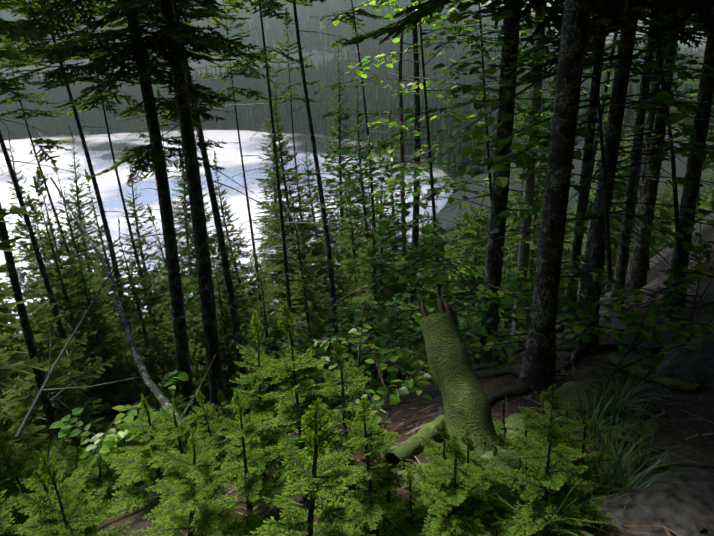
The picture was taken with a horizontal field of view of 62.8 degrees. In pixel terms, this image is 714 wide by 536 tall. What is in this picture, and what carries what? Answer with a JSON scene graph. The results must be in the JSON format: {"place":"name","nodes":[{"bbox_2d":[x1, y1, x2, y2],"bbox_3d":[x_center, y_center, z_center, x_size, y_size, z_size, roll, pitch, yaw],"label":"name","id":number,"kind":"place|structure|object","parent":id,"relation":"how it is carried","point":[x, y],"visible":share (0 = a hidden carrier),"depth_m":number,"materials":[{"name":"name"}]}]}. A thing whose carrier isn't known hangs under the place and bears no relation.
{"place":"outdoors","nodes":[
{"label":"outdoors","id":0,"kind":"place"},
{"bbox_2d":[0,130,452,332],"bbox_3d":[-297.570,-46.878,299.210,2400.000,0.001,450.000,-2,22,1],"label":"lake water","id":1,"kind":"structure","parent":0,"point":[228,156],"depth_m":251.17,"materials":[{"name":"white liquid"}]},
{"bbox_2d":[0,0,713,535],"bbox_3d":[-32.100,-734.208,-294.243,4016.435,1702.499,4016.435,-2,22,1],"label":"terrain","id":2,"kind":"structure","parent":0,"point":[676,418],"depth_m":3.87,"materials":[{"name":"brown soil"}]},
{"bbox_2d":[0,436,51,529],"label":"fir sapling","id":3,"kind":"object","parent":2,"relation":"on","point":[14,470],"visible":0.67,"depth_m":4.95,"materials":[{"name":"green plant"}]},
{"bbox_2d":[0,263,56,471],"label":"tree","id":4,"kind":"object","parent":2,"relation":"on","point":[5,320],"visible":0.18,"depth_m":11.62,"materials":[{"name":"green plant"}]},
{"bbox_2d":[0,205,71,530],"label":"tree","id":5,"kind":"object","parent":2,"relation":"on","point":[24,437],"visible":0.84,"depth_m":6.09,"materials":[{"name":"green plant"}]},
{"bbox_2d":[0,22,91,459],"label":"spruce tree","id":6,"kind":"object","parent":2,"relation":"on","point":[5,29],"visible":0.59,"depth_m":6.49,"materials":[{"name":"black plant"}]},
{"bbox_2d":[0,1,122,445],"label":"spruce tree","id":7,"kind":"object","parent":2,"relation":"on","point":[6,89],"visible":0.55,"depth_m":8.08,"materials":[{"name":"green plant"}]},
{"bbox_2d":[1,125,126,449],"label":"spruce tree","id":8,"kind":"object","parent":2,"relation":"on","point":[21,225],"visible":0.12,"depth_m":12.88,"materials":[{"name":"green plant"}]},
{"bbox_2d":[0,231,128,483],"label":"spruce tree","id":9,"kind":"object","parent":2,"relation":"on","point":[21,410],"visible":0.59,"depth_m":8.22,"materials":[{"name":"green plant"}]},
{"bbox_2d":[0,15,130,301],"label":"spruce tree","id":10,"kind":"object","parent":2,"relation":"on","point":[14,99],"visible":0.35,"depth_m":11.01,"materials":[{"name":"green plant"}]},
{"bbox_2d":[3,195,130,457],"bbox_3d":[-5.359,2.495,11.194,2.251,7.910,2.472,-8,23,-14],"label":"spruce tree","id":11,"kind":"object","parent":2,"relation":"on","point":[33,209],"visible":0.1,"depth_m":10.34,"materials":[{"name":"green plant"}]},
{"bbox_2d":[15,461,130,535],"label":"fir sapling","id":12,"kind":"object","parent":2,"relation":"on","point":[38,478],"visible":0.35,"depth_m":3.14,"materials":[{"name":"green plant"}]},
{"bbox_2d":[18,451,130,535],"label":"fir sapling","id":13,"kind":"object","parent":2,"relation":"on","point":[75,518],"visible":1,"depth_m":1.83,"materials":[{"name":"green plant"}]},
{"bbox_2d":[0,0,149,378],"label":"spruce tree","id":14,"kind":"object","parent":2,"relation":"on","point":[61,76],"visible":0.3,"depth_m":9.39,"materials":[{"name":"green plant"}]},
{"bbox_2d":[14,254,137,439],"bbox_3d":[-1.879,0.435,4.290,0.587,0.782,2.714,-9,23,-16],"label":"dead branch","id":15,"kind":"object","parent":2,"relation":"on","point":[23,424],"visible":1,"depth_m":3.67,"materials":[{"name":"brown wood"}]},
{"bbox_2d":[4,176,153,458],"bbox_3d":[-4.740,2.019,10.306,2.638,7.459,2.503,-6,22,-9],"label":"spruce tree","id":16,"kind":"object","parent":2,"relation":"on","point":[65,296],"visible":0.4,"depth_m":9.48,"materials":[{"name":"green plant"}]},
{"bbox_2d":[23,167,148,419],"bbox_3d":[-6.057,2.623,13.384,3.068,10.016,2.908,3,23,14],"label":"spruce tree","id":17,"kind":"object","parent":2,"relation":"on","point":[39,174],"visible":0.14,"depth_m":12.13,"materials":[{"name":"green plant"}]},
{"bbox_2d":[51,158,135,330],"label":"spruce tree","id":18,"kind":"object","parent":2,"relation":"on","point":[72,230],"visible":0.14,"depth_m":16.90,"materials":[{"name":"green plant"}]},
{"bbox_2d":[76,444,128,504],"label":"fir sapling","id":19,"kind":"object","parent":2,"relation":"on","point":[94,485],"visible":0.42,"depth_m":3.85,"materials":[{"name":"green plant"}]},
{"bbox_2d":[59,125,146,355],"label":"spruce tree","id":20,"kind":"object","parent":2,"relation":"on","point":[78,203],"visible":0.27,"depth_m":19.47,"materials":[{"name":"green plant"}]},
{"bbox_2d":[40,3,196,398],"bbox_3d":[-4.257,0.573,12.086,2.184,12.398,2.184,-5,22,-6],"label":"spruce tree","id":21,"kind":"object","parent":2,"relation":"on","point":[102,98],"visible":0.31,"depth_m":10.83,"materials":[{"name":"green plant"}]},
{"bbox_2d":[49,370,188,465],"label":"shrub","id":22,"kind":"object","parent":2,"relation":"on","point":[109,436],"visible":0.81,"depth_m":3.76,"materials":[{"name":"green plant"}]},
{"bbox_2d":[63,233,176,447],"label":"spruce tree","id":23,"kind":"object","parent":2,"relation":"on","point":[96,345],"visible":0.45,"depth_m":9.61,"materials":[{"name":"green plant"}]},
{"bbox_2d":[82,169,178,395],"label":"spruce tree","id":24,"kind":"object","parent":2,"relation":"on","point":[108,264],"visible":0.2,"depth_m":14.63,"materials":[{"name":"green plant"}]},
{"bbox_2d":[0,0,270,426],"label":"spruce tree","id":25,"kind":"object","parent":2,"relation":"on","point":[144,66],"visible":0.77,"depth_m":6.23,"materials":[{"name":"black plant"}]},
{"bbox_2d":[91,392,197,513],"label":"fir sapling","id":26,"kind":"object","parent":2,"relation":"on","point":[143,466],"visible":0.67,"depth_m":3.22,"materials":[{"name":"green plant"}]},
{"bbox_2d":[50,177,242,514],"bbox_3d":[-2.054,0.278,4.948,0.567,1.056,6.153,-16,26,-30],"label":"dead tree","id":27,"kind":"object","parent":2,"relation":"on","point":[160,397],"visible":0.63,"depth_m":4.58,"materials":[{"name":"wood"}]},
{"bbox_2d":[102,215,210,414],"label":"spruce tree","id":28,"kind":"object","parent":2,"relation":"on","point":[151,341],"visible":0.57,"depth_m":10.87,"materials":[{"name":"green plant"}]},
{"bbox_2d":[110,148,206,403],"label":"spruce tree","id":29,"kind":"object","parent":2,"relation":"on","point":[145,269],"visible":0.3,"depth_m":16.80,"materials":[{"name":"green plant"}]},
{"bbox_2d":[61,0,263,456],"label":"spruce tree","id":30,"kind":"object","parent":2,"relation":"on","point":[170,31],"visible":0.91,"depth_m":5.97,"materials":[{"name":"black plant"}]},
{"bbox_2d":[127,427,240,535],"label":"fir sapling","id":31,"kind":"object","parent":2,"relation":"on","point":[184,502],"visible":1,"depth_m":2.44,"materials":[{"name":"green plant"}]},
{"bbox_2d":[93,6,281,422],"bbox_3d":[-2.260,-1.891,8.143,2.416,12.397,2.588,-3,22,-2],"label":"spruce tree","id":32,"kind":"object","parent":2,"relation":"on","point":[235,321],"visible":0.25,"depth_m":8.55,"materials":[{"name":"black plant"}]},
{"bbox_2d":[159,127,218,353],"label":"spruce tree","id":33,"kind":"object","parent":2,"relation":"on","point":[182,243],"visible":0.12,"depth_m":23.99,"materials":[{"name":"green plant"}]},
{"bbox_2d":[145,204,234,413],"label":"spruce tree","id":34,"kind":"object","parent":2,"relation":"on","point":[198,370],"visible":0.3,"depth_m":13.21,"materials":[{"name":"green plant"}]},
{"bbox_2d":[144,388,235,531],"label":"fir sapling","id":35,"kind":"object","parent":2,"relation":"on","point":[181,430],"visible":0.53,"depth_m":2.88,"materials":[{"name":"green plant"}]},
{"bbox_2d":[191,388,234,471],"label":"fir sapling","id":36,"kind":"object","parent":2,"relation":"on","point":[205,435],"visible":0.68,"depth_m":3.58,"materials":[{"name":"green plant"}]},
{"bbox_2d":[172,170,275,399],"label":"spruce tree","id":37,"kind":"object","parent":2,"relation":"on","point":[189,249],"visible":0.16,"depth_m":15.38,"materials":[{"name":"green plant"}]},
{"bbox_2d":[194,237,259,420],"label":"spruce tree","id":38,"kind":"object","parent":2,"relation":"on","point":[221,309],"visible":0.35,"depth_m":13.95,"materials":[{"name":"green plant"}]},
{"bbox_2d":[199,389,283,535],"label":"fir sapling","id":39,"kind":"object","parent":2,"relation":"on","point":[253,489],"visible":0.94,"depth_m":2.52,"materials":[{"name":"green plant"}]},
{"bbox_2d":[191,0,296,357],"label":"spruce tree","id":40,"kind":"object","parent":2,"relation":"on","point":[217,23],"visible":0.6,"depth_m":11.61,"materials":[{"name":"green plant"}]},
{"bbox_2d":[210,150,286,387],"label":"spruce tree","id":41,"kind":"object","parent":2,"relation":"on","point":[236,251],"visible":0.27,"depth_m":17.53,"materials":[{"name":"green plant"}]},
{"bbox_2d":[217,311,299,489],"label":"fir sapling","id":42,"kind":"object","parent":2,"relation":"on","point":[270,436],"visible":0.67,"depth_m":2.92,"materials":[{"name":"green plant"}]},
{"bbox_2d":[230,250,314,437],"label":"spruce tree","id":43,"kind":"object","parent":2,"relation":"on","point":[266,330],"visible":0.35,"depth_m":10.02,"materials":[{"name":"green plant"}]},
{"bbox_2d":[245,63,305,335],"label":"spruce tree","id":44,"kind":"object","parent":2,"relation":"on","point":[265,223],"visible":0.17,"depth_m":26.32,"materials":[{"name":"green plant"}]},
{"bbox_2d":[211,0,363,430],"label":"spruce tree","id":45,"kind":"object","parent":2,"relation":"on","point":[234,4],"visible":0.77,"depth_m":9.04,"materials":[{"name":"green plant"}]},
{"bbox_2d":[254,8,321,416],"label":"spruce tree","id":46,"kind":"object","parent":2,"relation":"on","point":[284,96],"visible":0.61,"depth_m":13.89,"materials":[{"name":"green plant"}]},
{"bbox_2d":[219,398,374,535],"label":"fir sapling","id":47,"kind":"object","parent":2,"relation":"on","point":[301,523],"visible":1,"depth_m":1.66,"materials":[{"name":"green plant"}]},
{"bbox_2d":[246,301,355,499],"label":"fir sapling","id":48,"kind":"object","parent":2,"relation":"on","point":[288,368],"visible":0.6,"depth_m":2.54,"materials":[{"name":"green plant"}]},
{"bbox_2d":[247,79,355,427],"bbox_3d":[-1.384,0.785,15.401,3.045,11.046,2.960,-4,22,-3],"label":"spruce tree","id":49,"kind":"object","parent":2,"relation":"on","point":[315,251],"visible":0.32,"depth_m":14.48,"materials":[{"name":"green plant"}]},
{"bbox_2d":[244,0,371,406],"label":"spruce tree","id":50,"kind":"object","parent":2,"relation":"on","point":[328,249],"visible":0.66,"depth_m":10.51,"materials":[{"name":"black plant"}]},
{"bbox_2d":[272,186,352,426],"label":"spruce tree","id":51,"kind":"object","parent":2,"relation":"on","point":[300,289],"visible":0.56,"depth_m":12.59,"materials":[{"name":"green plant"}]},
{"bbox_2d":[294,128,346,413],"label":"spruce tree","id":52,"kind":"object","parent":2,"relation":"on","point":[315,196],"visible":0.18,"depth_m":20.73,"materials":[{"name":"green plant"}]},
{"bbox_2d":[274,324,391,434],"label":"broadleaf shrub","id":53,"kind":"object","parent":2,"relation":"on","point":[325,343],"visible":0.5,"depth_m":3.17,"materials":[{"name":"green plant"}]},
{"bbox_2d":[245,293,426,399],"bbox_3d":[-0.156,0.706,5.889,1.960,0.597,1.210,-7,22,-12],"label":"shrub","id":54,"kind":"object","parent":2,"relation":"on","point":[342,333],"visible":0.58,"depth_m":5.95,"materials":[{"name":"green plant"}]},
{"bbox_2d":[291,333,400,516],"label":"fir sapling","id":55,"kind":"object","parent":2,"relation":"on","point":[333,445],"visible":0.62,"depth_m":2.35,"materials":[{"name":"green plant"}]},
{"bbox_2d":[305,38,390,399],"bbox_3d":[-0.342,0.275,20.404,3.623,15.584,3.109,5,23,17],"label":"spruce tree","id":56,"kind":"object","parent":2,"relation":"on","point":[336,191],"visible":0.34,"depth_m":19.07,"materials":[{"name":"green plant"}]},
{"bbox_2d":[314,177,385,402],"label":"spruce tree","id":57,"kind":"object","parent":2,"relation":"on","point":[353,255],"visible":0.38,"depth_m":14.88,"materials":[{"name":"green plant"}]},
{"bbox_2d":[175,290,526,441],"bbox_3d":[0.019,0.909,5.731,3.182,0.775,2.074,-21,28,-38],"label":"shrub","id":58,"kind":"object","parent":2,"relation":"on","point":[463,323],"visible":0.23,"depth_m":5.70,"materials":[{"name":"green plant"}]},
{"bbox_2d":[311,0,401,390],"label":"spruce tree","id":59,"kind":"object","parent":2,"relation":"on","point":[350,21],"visible":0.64,"depth_m":11.14,"materials":[{"name":"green plant"}]},
{"bbox_2d":[0,0,713,177],"bbox_3d":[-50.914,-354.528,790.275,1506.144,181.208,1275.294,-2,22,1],"label":"forest hill","id":60,"kind":"structure","parent":2,"relation":"on","point":[377,99],"depth_m":393.78,"materials":[{"name":"green plant"}]},
{"bbox_2d":[327,76,415,399],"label":"spruce tree","id":61,"kind":"object","parent":2,"relation":"on","point":[362,197],"visible":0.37,"depth_m":16.27,"materials":[{"name":"green plant"}]},
{"bbox_2d":[334,395,415,535],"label":"fir sapling","id":62,"kind":"object","parent":2,"relation":"on","point":[368,512],"visible":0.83,"depth_m":2.17,"materials":[{"name":"green plant"}]},
{"bbox_2d":[337,146,426,388],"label":"spruce tree","id":63,"kind":"object","parent":2,"relation":"on","point":[394,289],"visible":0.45,"depth_m":12.71,"materials":[{"name":"green plant"}]},
{"bbox_2d":[302,257,483,397],"bbox_3d":[0.316,0.735,6.353,2.294,1.305,1.167,-17,26,-32],"label":"shrub","id":64,"kind":"object","parent":2,"relation":"on","point":[403,260],"visible":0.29,"depth_m":6.43,"materials":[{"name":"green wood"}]},
{"bbox_2d":[355,338,434,437],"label":"shrub","id":65,"kind":"object","parent":2,"relation":"on","point":[394,399],"visible":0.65,"depth_m":3.46,"materials":[{"name":"green plant"}]},
{"bbox_2d":[385,32,417,380],"bbox_3d":[1.032,-0.289,12.277,0.902,8.769,0.805,-17,26,-32],"label":"trunk","id":66,"kind":"object","parent":2,"relation":"on","point":[403,220],"visible":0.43,"depth_m":11.52,"materials":[{"name":"grey plant"}]},
{"bbox_2d":[375,110,431,387],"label":"spruce tree","id":67,"kind":"object","parent":2,"relation":"on","point":[394,248],"visible":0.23,"depth_m":18.66,"materials":[{"name":"green plant"}]},
{"bbox_2d":[377,469,432,535],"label":"fir seedling","id":68,"kind":"object","parent":2,"relation":"on","point":[400,511],"visible":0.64,"depth_m":2.20,"materials":[{"name":"green plant"}]},
{"bbox_2d":[376,0,447,378],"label":"spruce tree","id":69,"kind":"object","parent":2,"relation":"on","point":[416,209],"visible":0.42,"depth_m":8.98,"materials":[{"name":"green plant"}]},
{"bbox_2d":[382,415,445,468],"bbox_3d":[0.314,0.838,2.871,0.116,0.221,0.597,12,26,31],"label":"rotten log","id":70,"kind":"object","parent":2,"relation":"on","point":[410,447],"visible":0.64,"depth_m":2.79,"materials":[{"name":"plant"}]},
{"bbox_2d":[315,261,532,399],"bbox_3d":[0.520,0.530,4.822,1.750,0.792,1.550,14,27,36],"label":"shrub","id":71,"kind":"object","parent":2,"relation":"on","point":[387,326],"visible":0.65,"depth_m":4.75,"materials":[{"name":"green plant"}]},
{"bbox_2d":[299,0,590,311],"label":"deciduous tree","id":72,"kind":"object","parent":2,"relation":"on","point":[434,227],"visible":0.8,"depth_m":5.26,"materials":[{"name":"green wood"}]},
{"bbox_2d":[399,418,495,518],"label":"fir seedling","id":73,"kind":"object","parent":2,"relation":"on","point":[438,451],"visible":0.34,"depth_m":2.26,"materials":[{"name":"green plant"}]},
{"bbox_2d":[196,234,713,535],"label":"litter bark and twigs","id":74,"kind":"object","parent":2,"relation":"on","point":[658,415],"visible":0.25,"depth_m":3.36,"materials":[{"name":"brown wood"}]},
{"bbox_2d":[405,433,516,535],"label":"fir seedling","id":75,"kind":"object","parent":2,"relation":"on","point":[469,523],"visible":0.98,"depth_m":2.09,"materials":[{"name":"green plant"}]},
{"bbox_2d":[425,183,516,354],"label":"tree","id":76,"kind":"object","parent":2,"relation":"on","point":[473,209],"visible":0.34,"depth_m":16.90,"materials":[{"name":"green plant"}]},
{"bbox_2d":[424,429,519,520],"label":"fir seedling","id":77,"kind":"object","parent":2,"relation":"on","point":[482,462],"visible":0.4,"depth_m":2.15,"materials":[{"name":"green plant"}]},
{"bbox_2d":[350,0,610,363],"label":"deciduous tree","id":78,"kind":"object","parent":2,"relation":"on","point":[406,206],"visible":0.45,"depth_m":5.37,"materials":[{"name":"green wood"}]},
{"bbox_2d":[363,237,600,368],"bbox_3d":[0.821,0.343,5.046,1.524,0.914,2.073,-11,23,-19],"label":"shrub","id":79,"kind":"object","parent":2,"relation":"on","point":[414,278],"visible":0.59,"depth_m":4.92,"materials":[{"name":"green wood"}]},
{"bbox_2d":[254,296,713,535],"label":"floor roots and twigs","id":80,"kind":"object","parent":2,"relation":"on","point":[570,360],"visible":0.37,"depth_m":3.97,"materials":[{"name":"brown wood"}]},
{"bbox_2d":[341,0,674,365],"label":"fir tree","id":81,"kind":"object","parent":2,"relation":"on","point":[495,253],"visible":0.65,"depth_m":4.27,"materials":[{"name":"brown plant"}]},
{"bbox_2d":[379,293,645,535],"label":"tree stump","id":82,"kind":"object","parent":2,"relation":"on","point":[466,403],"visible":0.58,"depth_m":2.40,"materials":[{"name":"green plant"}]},
{"bbox_2d":[484,71,553,333],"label":"tree","id":83,"kind":"object","parent":2,"relation":"on","point":[513,171],"visible":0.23,"depth_m":20.76,"materials":[{"name":"green plant"}]},
{"bbox_2d":[511,3,546,336],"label":"tree trunk","id":84,"kind":"object","parent":2,"relation":"on","point":[523,248],"visible":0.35,"depth_m":7.03,"materials":[{"name":"grey plant"}]},
{"bbox_2d":[504,98,576,336],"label":"tree","id":85,"kind":"object","parent":2,"relation":"on","point":[533,255],"visible":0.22,"depth_m":24.06,"materials":[{"name":"brown plant"}]},
{"bbox_2d":[375,0,712,353],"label":"fir tree","id":86,"kind":"object","parent":2,"relation":"on","point":[626,42],"visible":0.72,"depth_m":3.66,"materials":[{"name":"brown plant"}]},
{"bbox_2d":[487,411,617,535],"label":"fir seedling","id":87,"kind":"object","parent":2,"relation":"on","point":[539,457],"visible":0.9,"depth_m":2.07,"materials":[{"name":"green plant"}]},
{"bbox_2d":[474,468,631,535],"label":"grass tuft","id":88,"kind":"object","parent":2,"relation":"on","point":[545,531],"visible":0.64,"depth_m":2.04,"materials":[{"name":"plant"}]},
{"bbox_2d":[393,0,713,279],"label":"conifer tree","id":89,"kind":"object","parent":2,"relation":"on","point":[522,159],"visible":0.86,"depth_m":3.49,"materials":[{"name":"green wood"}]},
{"bbox_2d":[462,0,650,390],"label":"fir tree","id":90,"kind":"object","parent":2,"relation":"on","point":[538,369],"visible":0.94,"depth_m":3.15,"materials":[{"name":"grey plant"}]},
{"bbox_2d":[457,255,657,373],"bbox_3d":[1.244,0.319,3.928,1.252,0.799,1.069,3,23,14],"label":"shrub","id":91,"kind":"object","parent":2,"relation":"on","point":[580,272],"visible":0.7,"depth_m":3.86,"materials":[{"name":"green plant"}]},
{"bbox_2d":[499,383,615,499],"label":"fir seedling","id":92,"kind":"object","parent":2,"relation":"on","point":[534,425],"visible":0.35,"depth_m":2.30,"materials":[{"name":"green plant"}]},
{"bbox_2d":[439,0,704,321],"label":"fir tree","id":93,"kind":"object","parent":2,"relation":"on","point":[582,201],"visible":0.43,"depth_m":4.59,"materials":[{"name":"brown plant"}]},
{"bbox_2d":[541,381,608,410],"bbox_3d":[1.224,0.780,3.287,0.431,0.173,0.324,-13,24,-25],"label":"mossy rock","id":94,"kind":"object","parent":2,"relation":"on","point":[565,392],"visible":0.38,"depth_m":3.27,"materials":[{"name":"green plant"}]},
{"bbox_2d":[515,373,652,452],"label":"grass tuft","id":95,"kind":"object","parent":2,"relation":"on","point":[592,428],"visible":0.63,"depth_m":2.80,"materials":[{"name":"plant"}]},
{"bbox_2d":[491,2,713,266],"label":"conifer tree","id":96,"kind":"object","parent":2,"relation":"on","point":[685,128],"visible":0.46,"depth_m":4.18,"materials":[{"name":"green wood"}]},
{"bbox_2d":[563,141,656,296],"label":"tree","id":97,"kind":"object","parent":2,"relation":"on","point":[615,208],"visible":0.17,"depth_m":18.18,"materials":[{"name":"brown plant"}]},
{"bbox_2d":[513,0,713,312],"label":"fir tree","id":98,"kind":"object","parent":2,"relation":"on","point":[690,191],"visible":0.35,"depth_m":4.37,"materials":[{"name":"brown plant"}]},
{"bbox_2d":[519,0,712,310],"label":"fir tree","id":99,"kind":"object","parent":2,"relation":"on","point":[620,268],"visible":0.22,"depth_m":5.40,"materials":[{"name":"brown plant"}]},
{"bbox_2d":[578,424,692,515],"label":"grass tuft","id":100,"kind":"object","parent":2,"relation":"on","point":[640,476],"visible":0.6,"depth_m":2.26,"materials":[{"name":"plant"}]},
{"bbox_2d":[567,400,707,498],"bbox_3d":[1.102,0.746,2.366,0.582,0.347,0.590,2,23,12],"label":"grass tuft","id":101,"kind":"object","parent":2,"relation":"on","point":[615,464],"visible":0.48,"depth_m":2.42,"materials":[{"name":"plant"}]},
{"bbox_2d":[565,277,713,398],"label":"broadleaf shrub","id":102,"kind":"object","parent":2,"relation":"on","point":[644,332],"visible":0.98,"depth_m":3.04,"materials":[{"name":"green plant"}]},
{"bbox_2d":[607,352,700,392],"bbox_3d":[1.799,0.646,3.590,0.090,0.235,0.696,-9,23,-15],"label":"log","id":103,"kind":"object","parent":2,"relation":"on","point":[614,358],"depth_m":3.54,"materials":[{"name":"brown wood"}]},
{"bbox_2d":[596,267,713,382],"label":"broadleaf shrub","id":104,"kind":"object","parent":2,"relation":"on","point":[676,274],"visible":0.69,"depth_m":3.24,"materials":[{"name":"green plant"}]},
{"bbox_2d":[606,9,705,294],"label":"shade tree","id":105,"kind":"object","parent":2,"relation":"on","point":[638,275],"visible":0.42,"depth_m":6.45,"materials":[{"name":"brown plant"}]},
{"bbox_2d":[600,467,713,535],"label":"slab rock","id":106,"kind":"object","parent":2,"relation":"on","point":[674,505],"visible":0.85,"depth_m":2.11,"materials":[{"name":"grey stone"}]},
{"bbox_2d":[625,4,695,282],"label":"tree","id":107,"kind":"object","parent":2,"relation":"on","point":[654,86],"visible":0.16,"depth_m":7.38,"materials":[{"name":"brown plant"}]},
{"bbox_2d":[653,337,713,386],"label":"rock","id":108,"kind":"object","parent":2,"relation":"on","point":[694,367],"visible":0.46,"depth_m":3.49,"materials":[{"name":"grey stone"}]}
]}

